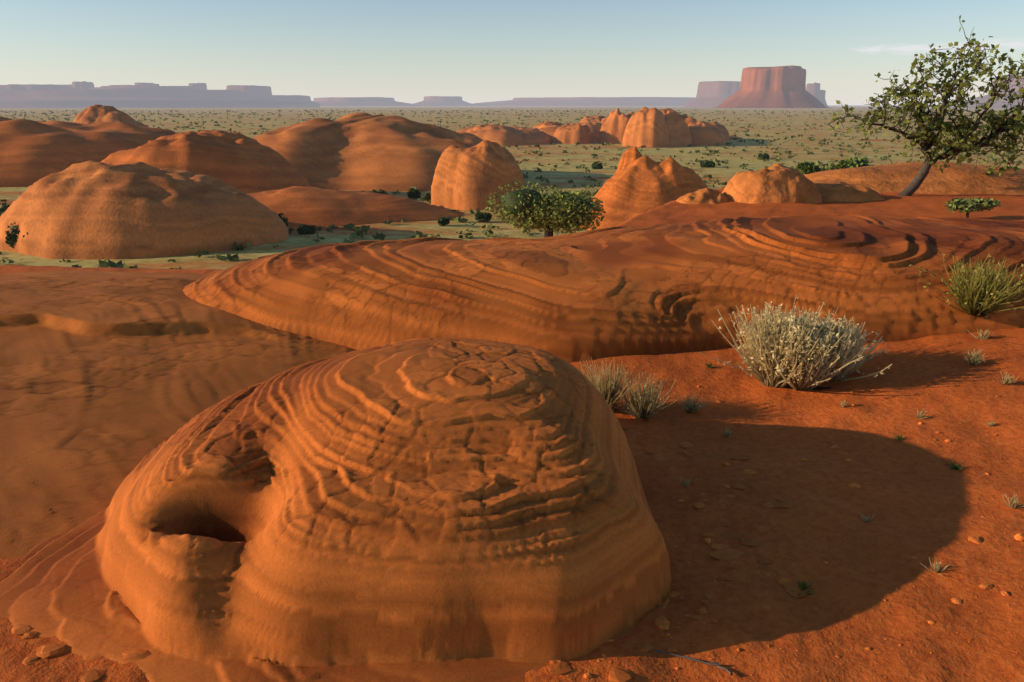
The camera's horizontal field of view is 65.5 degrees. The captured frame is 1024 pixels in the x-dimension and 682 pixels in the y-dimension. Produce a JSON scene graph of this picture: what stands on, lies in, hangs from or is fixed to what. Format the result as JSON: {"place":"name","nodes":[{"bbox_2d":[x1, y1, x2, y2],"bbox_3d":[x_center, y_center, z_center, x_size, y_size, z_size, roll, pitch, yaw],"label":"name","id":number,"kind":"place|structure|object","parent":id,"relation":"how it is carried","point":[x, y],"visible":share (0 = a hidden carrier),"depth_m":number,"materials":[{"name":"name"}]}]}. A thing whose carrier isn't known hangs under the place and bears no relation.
{"place":"outdoors","nodes":[
{"label":"outdoors","id":0,"kind":"place"},
{"bbox_2d":[73,104,147,126],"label":"rock dome","id":1,"kind":"structure","parent":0,"point":[96,113],"depth_m":161.40,"materials":[{"name":"stone"}]},
{"bbox_2d":[313,97,416,105],"bbox_3d":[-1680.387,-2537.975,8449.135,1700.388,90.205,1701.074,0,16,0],"label":"mesa","id":2,"kind":"structure","parent":0,"point":[355,101],"depth_m":8075.48,"materials":[{"name":"grey stone"}]},
{"bbox_2d":[414,96,487,105],"bbox_3d":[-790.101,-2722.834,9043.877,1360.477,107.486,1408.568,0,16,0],"label":"mesa","id":3,"kind":"structure","parent":0,"point":[442,101],"depth_m":8827.78,"materials":[{"name":"grey stone"}]},
{"bbox_2d":[0,76,996,104],"bbox_3d":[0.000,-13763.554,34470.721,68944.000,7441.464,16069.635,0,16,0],"label":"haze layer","id":4,"kind":"object","parent":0,"point":[852,91],"visible":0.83,"depth_m":42068.24,"materials":[{"name":"white"}]},
{"bbox_2d":[0,105,1023,681],"bbox_3d":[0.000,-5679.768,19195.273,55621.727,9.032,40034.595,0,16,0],"label":"terrain","id":5,"kind":"structure","parent":0,"point":[950,389],"depth_m":3.57,"materials":[{"name":"orange sand"}]},
{"bbox_2d":[0,204,10,215],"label":"shrub","id":6,"kind":"object","parent":5,"relation":"on","point":[4,208],"visible":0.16,"depth_m":66.70,"materials":[{"name":"green plant"}]},
{"bbox_2d":[5,222,18,246],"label":"shrub","id":7,"kind":"object","parent":5,"relation":"on","point":[11,237],"visible":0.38,"depth_m":53.85,"materials":[{"name":"green plant"}]},
{"bbox_2d":[0,117,176,186],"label":"rock dome","id":8,"kind":"structure","parent":5,"relation":"on","point":[31,152],"depth_m":100.77,"materials":[{"name":"stone"}]},
{"bbox_2d":[0,160,289,259],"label":"rock dome","id":9,"kind":"structure","parent":5,"relation":"on","point":[90,210],"depth_m":53.07,"materials":[{"name":"stone"}]},
{"bbox_2d":[0,84,310,107],"bbox_3d":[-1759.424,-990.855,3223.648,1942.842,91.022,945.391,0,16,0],"label":"long mesa","id":10,"kind":"structure","parent":5,"relation":"on","point":[148,97],"depth_m":2938.05,"materials":[{"name":"grey stone"}]},
{"bbox_2d":[7,84,69,89],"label":"mesa","id":11,"kind":"structure","parent":10,"relation":"on","point":[35,87],"depth_m":3019.18,"materials":[{"name":"stone"}]},
{"bbox_2d":[72,81,93,89],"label":"mesa","id":12,"kind":"structure","parent":10,"relation":"on","point":[81,85],"depth_m":3158.80,"materials":[{"name":"stone"}]},
{"bbox_2d":[101,85,194,88],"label":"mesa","id":13,"kind":"structure","parent":10,"relation":"on","point":[191,87],"depth_m":3144.47,"materials":[{"name":"stone"}]},
{"bbox_2d":[134,83,158,85],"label":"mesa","id":14,"kind":"structure","parent":13,"relation":"on","point":[148,84],"depth_m":3272.26,"materials":[{"name":"stone"}]},
{"bbox_2d":[189,83,206,89],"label":"mesa","id":15,"kind":"structure","parent":10,"relation":"on","point":[201,86],"depth_m":3338.48,"materials":[{"name":"stone"}]},
{"bbox_2d":[0,270,356,557],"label":"rock slab","id":16,"kind":"structure","parent":5,"relation":"on","point":[109,381],"depth_m":4.61,"materials":[{"name":"stone"}]},
{"bbox_2d":[100,130,311,193],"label":"dome","id":17,"kind":"structure","parent":5,"relation":"on","point":[243,163],"depth_m":78.58,"materials":[{"name":"stone"}]},
{"bbox_2d":[226,85,292,106],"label":"mesa","id":18,"kind":"structure","parent":5,"relation":"on","point":[256,92],"depth_m":3303.74,"materials":[{"name":"grey stone"}]},
{"bbox_2d":[274,212,287,226],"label":"shrub","id":19,"kind":"object","parent":5,"relation":"on","point":[285,220],"visible":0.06,"depth_m":62.58,"materials":[{"name":"green plant"}]},
{"bbox_2d":[273,95,319,106],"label":"mesa","id":20,"kind":"structure","parent":5,"relation":"on","point":[298,98],"depth_m":3386.66,"materials":[{"name":"grey stone"}]},
{"bbox_2d":[297,225,314,234],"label":"shrub","id":21,"kind":"object","parent":5,"relation":"on","point":[305,229],"visible":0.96,"depth_m":60.53,"materials":[{"name":"green plant"}]},
{"bbox_2d":[0,337,672,681],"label":"dome rock","id":22,"kind":"object","parent":5,"relation":"on","point":[449,509],"visible":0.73,"depth_m":2.54,"materials":[{"name":"stone"}]},
{"bbox_2d":[247,186,462,226],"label":"rock dome","id":23,"kind":"structure","parent":5,"relation":"on","point":[296,206],"depth_m":68.52,"materials":[{"name":"stone"}]},
{"bbox_2d":[371,188,387,194],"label":"shrub","id":24,"kind":"object","parent":5,"relation":"on","point":[380,190],"visible":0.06,"depth_m":76.14,"materials":[{"name":"green plant"}]},
{"bbox_2d":[253,112,523,190],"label":"dome","id":25,"kind":"structure","parent":5,"relation":"on","point":[360,151],"depth_m":94.87,"materials":[{"name":"stone"}]},
{"bbox_2d":[407,189,420,197],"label":"shrub","id":26,"kind":"object","parent":5,"relation":"on","point":[414,193],"visible":0.94,"depth_m":84.39,"materials":[{"name":"green plant"}]},
{"bbox_2d":[424,192,430,201],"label":"shrub","id":27,"kind":"object","parent":5,"relation":"on","point":[427,197],"visible":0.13,"depth_m":81.33,"materials":[{"name":"green plant"}]},
{"bbox_2d":[438,217,449,225],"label":"shrub","id":28,"kind":"object","parent":5,"relation":"on","point":[443,221],"visible":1,"depth_m":66.05,"materials":[{"name":"green plant"}]},
{"bbox_2d":[456,124,489,131],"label":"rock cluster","id":29,"kind":"object","parent":5,"relation":"on","point":[464,129],"visible":0.2,"depth_m":242.53,"materials":[{"name":"stone"}]},
{"bbox_2d":[431,140,525,209],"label":"dome boulder","id":30,"kind":"object","parent":5,"relation":"on","point":[474,177],"visible":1,"depth_m":75.39,"materials":[{"name":"stone"}]},
{"bbox_2d":[465,124,499,133],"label":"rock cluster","id":31,"kind":"object","parent":5,"relation":"on","point":[473,130],"visible":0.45,"depth_m":217.87,"materials":[{"name":"stone"}]},
{"bbox_2d":[475,212,491,221],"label":"shrub","id":32,"kind":"object","parent":5,"relation":"on","point":[483,216],"visible":0.99,"depth_m":68.04,"materials":[{"name":"green plant"}]},
{"bbox_2d":[474,125,523,145],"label":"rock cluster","id":33,"kind":"object","parent":5,"relation":"on","point":[501,135],"visible":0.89,"depth_m":197.64,"materials":[{"name":"stone"}]},
{"bbox_2d":[0,109,1023,268],"bbox_3d":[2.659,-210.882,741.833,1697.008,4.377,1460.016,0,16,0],"label":"valley scrub","id":34,"kind":"object","parent":5,"relation":"on","point":[229,257],"visible":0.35,"depth_m":158.99,"materials":[{"name":"green plant"}]},
{"bbox_2d":[11,357,1023,681],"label":"pebbles","id":35,"kind":"object","parent":5,"relation":"on","point":[723,551],"visible":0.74,"depth_m":2.70,"materials":[{"name":"orange stone"}]},
{"bbox_2d":[513,126,550,144],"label":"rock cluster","id":36,"kind":"object","parent":5,"relation":"on","point":[533,136],"visible":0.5,"depth_m":203.36,"materials":[{"name":"stone"}]},
{"bbox_2d":[485,180,605,237],"bbox_3d":[1.242,-4.896,29.746,4.575,2.172,3.208,0,16,0],"label":"green bush","id":37,"kind":"object","parent":5,"relation":"on","point":[567,210],"visible":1,"depth_m":29.16,"materials":[{"name":"green plant"}]},
{"bbox_2d":[533,121,562,128],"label":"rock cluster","id":38,"kind":"object","parent":5,"relation":"on","point":[544,125],"visible":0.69,"depth_m":224.14,"materials":[{"name":"stone"}]},
{"bbox_2d":[539,125,560,142],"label":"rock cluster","id":39,"kind":"object","parent":5,"relation":"on","point":[549,131],"visible":0.27,"depth_m":210.75,"materials":[{"name":"stone"}]},
{"bbox_2d":[554,123,592,143],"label":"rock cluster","id":40,"kind":"object","parent":5,"relation":"on","point":[567,133],"visible":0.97,"depth_m":204.14,"materials":[{"name":"stone"}]},
{"bbox_2d":[570,122,601,140],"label":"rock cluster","id":41,"kind":"object","parent":5,"relation":"on","point":[595,128],"visible":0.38,"depth_m":220.37,"materials":[{"name":"stone"}]},
{"bbox_2d":[579,115,605,122],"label":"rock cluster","id":42,"kind":"object","parent":5,"relation":"on","point":[594,119],"visible":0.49,"depth_m":253.02,"materials":[{"name":"stone"}]},
{"bbox_2d":[592,162,602,168],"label":"shrub","id":43,"kind":"object","parent":5,"relation":"on","point":[596,165],"visible":1,"depth_m":123.56,"materials":[{"name":"green plant"}]},
{"bbox_2d":[183,214,1023,362],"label":"rock outcrop","id":44,"kind":"object","parent":5,"relation":"on","point":[656,289],"visible":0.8,"depth_m":5.63,"materials":[{"name":"stone"}]},
{"bbox_2d":[909,252,1023,318],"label":"ephedra shrub","id":45,"kind":"object","parent":44,"relation":"on","point":[976,295],"visible":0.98,"depth_m":5.31,"materials":[{"name":"green plant"}]},
{"bbox_2d":[580,356,641,409],"bbox_3d":[0.466,0.252,4.325,0.521,0.299,0.390,10,19,30],"label":"grass tuft","id":46,"kind":"object","parent":5,"relation":"on","point":[606,390],"visible":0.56,"depth_m":4.30,"materials":[{"name":"beige plant"}]},
{"bbox_2d":[597,108,634,143],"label":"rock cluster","id":47,"kind":"object","parent":5,"relation":"on","point":[613,127],"visible":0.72,"depth_m":205.37,"materials":[{"name":"stone"}]},
{"bbox_2d":[615,146,642,173],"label":"rock dome","id":48,"kind":"structure","parent":5,"relation":"on","point":[630,155],"depth_m":59.43,"materials":[{"name":"stone"}]},
{"bbox_2d":[610,368,676,418],"bbox_3d":[0.680,0.303,4.239,0.410,0.254,0.369,8,18,26],"label":"grass tuft","id":49,"kind":"object","parent":5,"relation":"on","point":[643,405],"visible":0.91,"depth_m":4.22,"materials":[{"name":"beige plant"}]},
{"bbox_2d":[580,156,707,230],"bbox_3d":[10.442,-10.871,58.199,11.237,5.187,6.418,0,16,0],"label":"red mound","id":50,"kind":"object","parent":5,"relation":"on","point":[640,185],"visible":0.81,"depth_m":56.43,"materials":[{"name":"stone"}]},
{"bbox_2d":[622,107,668,147],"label":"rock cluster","id":51,"kind":"object","parent":5,"relation":"on","point":[646,126],"visible":0.99,"depth_m":189.89,"materials":[{"name":"stone"}]},
{"bbox_2d":[658,108,680,116],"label":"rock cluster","id":52,"kind":"object","parent":5,"relation":"on","point":[664,111],"visible":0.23,"depth_m":208.75,"materials":[{"name":"stone"}]},
{"bbox_2d":[664,110,691,146],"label":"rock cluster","id":53,"kind":"object","parent":5,"relation":"on","point":[679,133],"visible":0.62,"depth_m":193.72,"materials":[{"name":"stone"}]},
{"bbox_2d":[680,477,689,486],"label":"dry tuft","id":54,"kind":"object","parent":5,"relation":"on","point":[686,483],"visible":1,"depth_m":3.46,"materials":[{"name":"plant"}]},
{"bbox_2d":[680,114,696,124],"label":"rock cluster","id":55,"kind":"object","parent":5,"relation":"on","point":[688,120],"visible":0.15,"depth_m":205.47,"materials":[{"name":"stone"}]},
{"bbox_2d":[652,649,732,675],"bbox_3d":[0.540,0.951,2.381,0.245,0.019,0.038,9,19,28],"label":"dead stick","id":56,"kind":"object","parent":5,"relation":"on","point":[713,663],"visible":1,"depth_m":2.37,"materials":[{"name":"wood"}]},
{"bbox_2d":[678,394,710,412],"bbox_3d":[0.983,0.344,4.359,0.157,0.116,0.143,-11,20,-33],"label":"grass tuft","id":57,"kind":"object","parent":5,"relation":"on","point":[691,407],"visible":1,"depth_m":4.35,"materials":[{"name":"green plant"}]},
{"bbox_2d":[676,188,728,203],"bbox_3d":[3.317,-1.692,14.101,1.492,2.035,1.376,0,16,0],"label":"rock mound","id":58,"kind":"object","parent":5,"relation":"on","point":[707,196],"visible":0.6,"depth_m":13.63,"materials":[{"name":"stone"}]},
{"bbox_2d":[687,121,724,145],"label":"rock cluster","id":59,"kind":"object","parent":5,"relation":"on","point":[703,133],"visible":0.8,"depth_m":196.45,"materials":[{"name":"stone"}]},
{"bbox_2d":[700,160,715,167],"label":"shrub","id":60,"kind":"object","parent":5,"relation":"on","point":[707,163],"visible":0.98,"depth_m":127.13,"materials":[{"name":"green plant"}]},
{"bbox_2d":[680,81,740,107],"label":"mesa","id":61,"kind":"structure","parent":5,"relation":"on","point":[712,94],"depth_m":3201.28,"materials":[{"name":"stone"}]},
{"bbox_2d":[705,362,717,367],"bbox_3d":[1.267,0.157,5.062,0.087,0.045,0.068,9,19,27],"label":"green sprout","id":62,"kind":"object","parent":5,"relation":"on","point":[709,365],"visible":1,"depth_m":5.06,"materials":[{"name":"green plant"}]},
{"bbox_2d":[706,121,729,140],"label":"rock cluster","id":63,"kind":"object","parent":5,"relation":"on","point":[724,130],"visible":0.26,"depth_m":221.35,"materials":[{"name":"stone"}]},
{"bbox_2d":[721,428,731,437],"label":"dry tuft","id":64,"kind":"object","parent":5,"relation":"on","point":[727,434],"visible":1,"depth_m":3.99,"materials":[{"name":"plant"}]},
{"bbox_2d":[758,153,768,159],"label":"shrub","id":65,"kind":"object","parent":5,"relation":"on","point":[764,155],"visible":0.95,"depth_m":144.87,"materials":[{"name":"green plant"}]},
{"bbox_2d":[714,65,828,107],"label":"butte","id":66,"kind":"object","parent":5,"relation":"on","point":[775,87],"visible":0.91,"depth_m":2645.72,"materials":[{"name":"stone"}]},
{"bbox_2d":[722,163,821,203],"bbox_3d":[4.548,-1.933,14.239,2.150,2.420,1.746,0,16,0],"label":"round boulder","id":67,"kind":"object","parent":5,"relation":"on","point":[777,183],"visible":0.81,"depth_m":13.54,"materials":[{"name":"stone"}]},
{"bbox_2d":[700,294,891,390],"bbox_3d":[1.706,0.033,4.715,1.163,0.529,0.908,-8,18,-24],"label":"sagebrush","id":68,"kind":"object","parent":5,"relation":"on","point":[805,352],"visible":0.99,"depth_m":4.60,"materials":[{"name":"beige plant"}]},
{"bbox_2d":[790,580,814,594],"bbox_3d":[0.986,0.846,2.705,0.097,0.050,0.108,0,16,0],"label":"green sprout","id":69,"kind":"object","parent":5,"relation":"on","point":[804,586],"visible":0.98,"depth_m":2.71,"materials":[{"name":"green plant"}]},
{"bbox_2d":[795,161,818,174],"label":"ridge bush","id":70,"kind":"object","parent":5,"relation":"on","point":[806,167],"visible":0.91,"depth_m":21.92,"materials":[{"name":"green plant"}]},
{"bbox_2d":[806,83,822,103],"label":"butte","id":71,"kind":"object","parent":5,"relation":"on","point":[813,89],"depth_m":2943.87,"materials":[{"name":"stone"}]},
{"bbox_2d":[820,90,829,107],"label":"butte","id":72,"kind":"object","parent":5,"relation":"on","point":[822,96],"depth_m":2989.20,"materials":[{"name":"grey stone"}]},
{"bbox_2d":[818,157,872,171],"bbox_3d":[9.234,-4.561,21.896,1.212,0.976,1.465,-13,21,-38],"label":"ridge bush","id":73,"kind":"object","parent":5,"relation":"on","point":[853,162],"visible":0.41,"depth_m":21.58,"materials":[{"name":"green plant"}]},
{"bbox_2d":[814,181,884,201],"bbox_3d":[5.890,-1.876,14.665,2.518,2.068,1.732,0,16,0],"label":"rock mound","id":74,"kind":"object","parent":5,"relation":"on","point":[838,191],"visible":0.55,"depth_m":14.03,"materials":[{"name":"stone"}]},
{"bbox_2d":[860,513,873,521],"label":"dry tuft","id":75,"kind":"object","parent":5,"relation":"on","point":[865,519],"visible":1,"depth_m":3.15,"materials":[{"name":"plant"}]},
{"bbox_2d":[804,161,1023,194],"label":"ridge rock","id":76,"kind":"object","parent":5,"relation":"on","point":[954,178],"visible":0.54,"depth_m":15.42,"materials":[{"name":"stone"}]},
{"bbox_2d":[913,409,930,418],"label":"dry tuft","id":77,"kind":"object","parent":5,"relation":"on","point":[919,416],"visible":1,"depth_m":4.12,"materials":[{"name":"beige plant"}]},
{"bbox_2d":[828,15,1023,195],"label":"tree","id":78,"kind":"object","parent":5,"relation":"on","point":[929,138],"visible":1,"depth_m":13.99,"materials":[{"name":"green plant"}]},
{"bbox_2d":[920,558,948,575],"bbox_3d":[1.469,0.787,2.774,0.082,0.052,0.086,15,22,41],"label":"dry tuft","id":79,"kind":"object","parent":5,"relation":"on","point":[937,568],"visible":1,"depth_m":2.77,"materials":[{"name":"beige plant"}]},
{"bbox_2d":[945,460,967,469],"bbox_3d":[1.997,0.562,3.575,0.087,0.036,0.059,13,21,38],"label":"green sprout","id":80,"kind":"object","parent":5,"relation":"on","point":[954,466],"visible":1,"depth_m":3.57,"materials":[{"name":"green plant"}]},
{"bbox_2d":[944,197,1000,217],"bbox_3d":[6.679,-1.864,11.656,0.787,0.506,0.603,0,16,0],"label":"ridge bush","id":81,"kind":"object","parent":5,"relation":"on","point":[968,206],"visible":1,"depth_m":11.46,"materials":[{"name":"green plant"}]},
{"bbox_2d":[964,349,984,364],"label":"grass tuft","id":82,"kind":"object","parent":5,"relation":"on","point":[975,359],"visible":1,"depth_m":4.76,"materials":[{"name":"beige plant"}]},
{"bbox_2d":[968,328,990,339],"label":"grass tuft","id":83,"kind":"object","parent":5,"relation":"on","point":[982,336],"visible":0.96,"depth_m":5.20,"materials":[{"name":"beige plant"}]},
{"bbox_2d":[949,75,1023,107],"bbox_3d":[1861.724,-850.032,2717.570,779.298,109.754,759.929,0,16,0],"label":"mesa","id":84,"kind":"structure","parent":5,"relation":"on","point":[999,103],"depth_m":2674.90,"materials":[{"name":"stone"}]},
{"bbox_2d":[985,420,994,426],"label":"dry tuft","id":85,"kind":"object","parent":5,"relation":"on","point":[989,425],"visible":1,"depth_m":3.95,"materials":[{"name":"beige plant"}]},
{"bbox_2d":[994,372,1016,384],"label":"grass tuft","id":86,"kind":"object","parent":5,"relation":"on","point":[1007,380],"visible":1,"depth_m":4.42,"materials":[{"name":"beige plant"}]},
{"bbox_2d":[1002,493,1023,508],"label":"dry tuft","id":87,"kind":"object","parent":5,"relation":"on","point":[1013,503],"visible":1,"depth_m":3.17,"materials":[{"name":"beige plant"}]},
{"bbox_2d":[0,0,1023,79],"label":"sky","id":88,"kind":"structure","parent":0,"point":[232,39],"materials":[{"name":"blue"}]},
{"bbox_2d":[474,97,695,105],"bbox_3d":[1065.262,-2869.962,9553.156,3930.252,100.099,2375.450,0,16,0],"label":"mesa","id":89,"kind":"structure","parent":0,"point":[612,101],"depth_m":8922.26,"materials":[{"name":"grey stone"}]},
{"bbox_2d":[859,40,1023,53],"bbox_3d":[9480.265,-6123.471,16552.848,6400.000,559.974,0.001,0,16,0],"label":"cloud","id":90,"kind":"structure","parent":0,"point":[917,48],"depth_m":16559.13,"materials":[{"name":"white"}]}
]}

